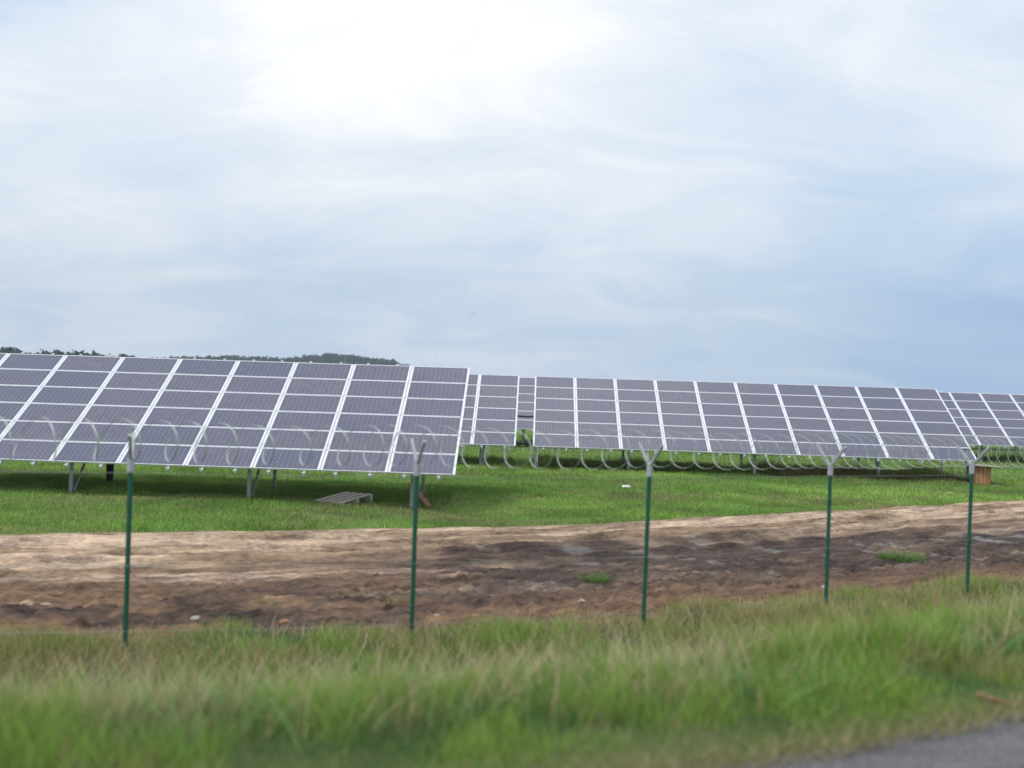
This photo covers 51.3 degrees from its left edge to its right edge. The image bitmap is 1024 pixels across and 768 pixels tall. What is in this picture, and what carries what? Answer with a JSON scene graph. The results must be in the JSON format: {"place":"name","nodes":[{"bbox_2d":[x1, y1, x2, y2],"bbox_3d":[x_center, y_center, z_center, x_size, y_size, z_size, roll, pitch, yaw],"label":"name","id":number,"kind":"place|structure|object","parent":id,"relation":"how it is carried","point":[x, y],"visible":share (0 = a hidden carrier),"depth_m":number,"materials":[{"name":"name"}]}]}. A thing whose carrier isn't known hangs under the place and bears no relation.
{"place":"outdoors","nodes":[
{"label":"outdoors","id":0,"kind":"place"},
{"bbox_2d":[0,500,1023,642],"bbox_3d":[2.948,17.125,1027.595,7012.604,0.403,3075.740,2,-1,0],"label":"dirt track","id":1,"kind":"structure","parent":0,"point":[83,587],"depth_m":16.59,"materials":[{"name":"soil"}]},
{"bbox_2d":[191,616,198,620],"bbox_3d":[-3.584,2.661,12.118,0.129,0.060,0.106,2,-1,-36],"label":"stone","id":2,"kind":"object","parent":1,"relation":"on","point":[195,618],"visible":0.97,"depth_m":12.07,"materials":[{"name":"white stone"}]},
{"bbox_2d":[259,598,287,606],"bbox_3d":[-2.976,2.716,13.255,0.442,0.095,0.399,1,-1,35],"label":"weed tuft","id":3,"kind":"object","parent":1,"relation":"on","point":[270,603],"visible":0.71,"depth_m":13.30,"materials":[{"name":"green plant"}]},
{"bbox_2d":[279,619,288,623],"bbox_3d":[-2.612,2.723,12.208,0.101,0.058,0.128,2,-1,21],"label":"stone","id":4,"kind":"object","parent":1,"relation":"on","point":[284,621],"visible":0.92,"depth_m":12.18,"materials":[{"name":"stone"}]},
{"bbox_2d":[376,596,402,602],"bbox_3d":[-1.603,2.777,13.865,0.498,0.098,0.363,2,-1,0],"label":"weed tuft","id":5,"kind":"object","parent":1,"relation":"on","point":[389,599],"visible":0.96,"depth_m":13.79,"materials":[{"name":"green plant"}]},
{"bbox_2d":[575,570,613,584],"bbox_3d":[1.229,2.826,15.695,0.736,0.191,0.694,1,-1,33],"label":"weed tuft","id":6,"kind":"object","parent":1,"relation":"on","point":[599,579],"visible":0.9,"depth_m":15.64,"materials":[{"name":"green plant"}]},
{"bbox_2d":[873,546,932,562],"bbox_3d":[6.910,3.035,18.927,1.186,0.250,1.061,3,-1,-43],"label":"weed tuft","id":7,"kind":"object","parent":1,"relation":"on","point":[901,559],"visible":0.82,"depth_m":18.91,"materials":[{"name":"green plant"}]},
{"bbox_2d":[0,566,1023,767],"bbox_3d":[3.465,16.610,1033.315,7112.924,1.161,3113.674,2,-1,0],"label":"roadside verge","id":8,"kind":"structure","parent":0,"point":[646,743],"depth_m":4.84,"materials":[{"name":"green plant"}]},
{"bbox_2d":[0,432,1021,650],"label":"boundary fence","id":9,"kind":"object","parent":8,"relation":"on","point":[131,439],"visible":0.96,"depth_m":11.15,"materials":[{"name":"metal"}]},
{"bbox_2d":[0,416,1023,469],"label":"razor wire coil","id":10,"kind":"object","parent":9,"relation":"on","point":[203,432],"visible":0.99,"depth_m":11.44,"materials":[{"name":"silver metal"}]},
{"bbox_2d":[975,692,1012,705],"bbox_3d":[2.508,1.640,5.559,0.180,0.034,0.035,1,-1,38],"label":"wood strip","id":11,"kind":"object","parent":8,"relation":"on","point":[980,694],"visible":0.93,"depth_m":5.55,"materials":[{"name":"brown wood"}]},
{"bbox_2d":[0,403,1023,534],"bbox_3d":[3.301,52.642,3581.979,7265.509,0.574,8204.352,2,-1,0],"label":"grass field","id":12,"kind":"structure","parent":0,"point":[529,433],"depth_m":28.20,"materials":[{"name":"green plant"}]},
{"bbox_2d":[0,352,469,507],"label":"solar table","id":13,"kind":"object","parent":12,"relation":"on","point":[60,393],"visible":0.94,"depth_m":27.17,"materials":[{"name":"glass"}]},
{"bbox_2d":[314,492,372,504],"bbox_3d":[-4.151,2.901,26.270,0.880,0.380,1.246,1,-1,28],"label":"wooden pallet","id":14,"kind":"object","parent":12,"relation":"on","point":[342,497],"visible":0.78,"depth_m":26.27,"materials":[{"name":"grey wood"}]},
{"bbox_2d":[408,484,431,507],"bbox_3d":[-2.331,2.820,27.012,0.158,0.438,1.819,2,-1,-20],"label":"wooden plank","id":15,"kind":"object","parent":12,"relation":"on","point":[423,499],"visible":0.63,"depth_m":26.64,"materials":[{"name":"brown wood"}]},
{"bbox_2d":[338,373,519,465],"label":"solar table","id":16,"kind":"object","parent":12,"relation":"on","point":[496,406],"visible":0.12,"depth_m":40.61,"materials":[{"name":"glass"}]},
{"bbox_2d":[516,442,532,443],"bbox_3d":[0.430,2.138,39.014,1.009,0.120,0.064,2,-1,0],"label":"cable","id":17,"kind":"object","parent":16,"relation":"attached to","point":[524,442],"visible":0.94,"depth_m":38.99,"materials":[{"name":"black"}]},
{"bbox_2d":[517,377,704,446],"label":"solar table","id":18,"kind":"object","parent":12,"relation":"on","point":[526,396],"visible":0.03,"depth_m":54.59,"materials":[{"name":"metal"}]},
{"bbox_2d":[533,375,975,479],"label":"solar table","id":19,"kind":"object","parent":12,"relation":"on","point":[738,411],"visible":0.9,"depth_m":40.45,"materials":[{"name":"glass"}]},
{"bbox_2d":[938,391,1023,460],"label":"solar table","id":20,"kind":"object","parent":12,"relation":"on","point":[989,416],"visible":0.38,"depth_m":54.97,"materials":[{"name":"glass"}]},
{"bbox_2d":[964,463,1001,485],"bbox_3d":[17.052,3.287,38.686,1.320,0.806,1.280,2,-1,-12],"label":"cable spool","id":21,"kind":"object","parent":12,"relation":"on","point":[983,479],"visible":0.62,"depth_m":38.39,"materials":[{"name":"brown wood"}]},
{"bbox_2d":[0,0,1023,396],"label":"sky","id":22,"kind":"structure","parent":0,"point":[799,192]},
{"bbox_2d":[712,712,1023,767],"bbox_3d":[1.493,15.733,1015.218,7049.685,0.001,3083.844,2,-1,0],"label":"road","id":23,"kind":"structure","parent":0,"point":[996,747],"depth_m":4.70,"materials":[{"name":"grey asphalt"}]},
{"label":"left hill","id":24,"kind":"structure","parent":0,"visible":0},
{"bbox_2d":[1,347,134,356],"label":"wood","id":25,"kind":"object","parent":24,"relation":"on","point":[19,351],"visible":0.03,"depth_m":741.38,"materials":[{"name":"green plant"}]},
{"bbox_3d":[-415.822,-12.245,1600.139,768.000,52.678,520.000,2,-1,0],"label":"middle hill","id":26,"kind":"structure","parent":0,"visible":0},
{"bbox_2d":[149,353,411,369],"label":"wood","id":27,"kind":"object","parent":26,"relation":"on","point":[332,358],"visible":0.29,"depth_m":1536.87,"materials":[{"name":"green plant"}]}
]}

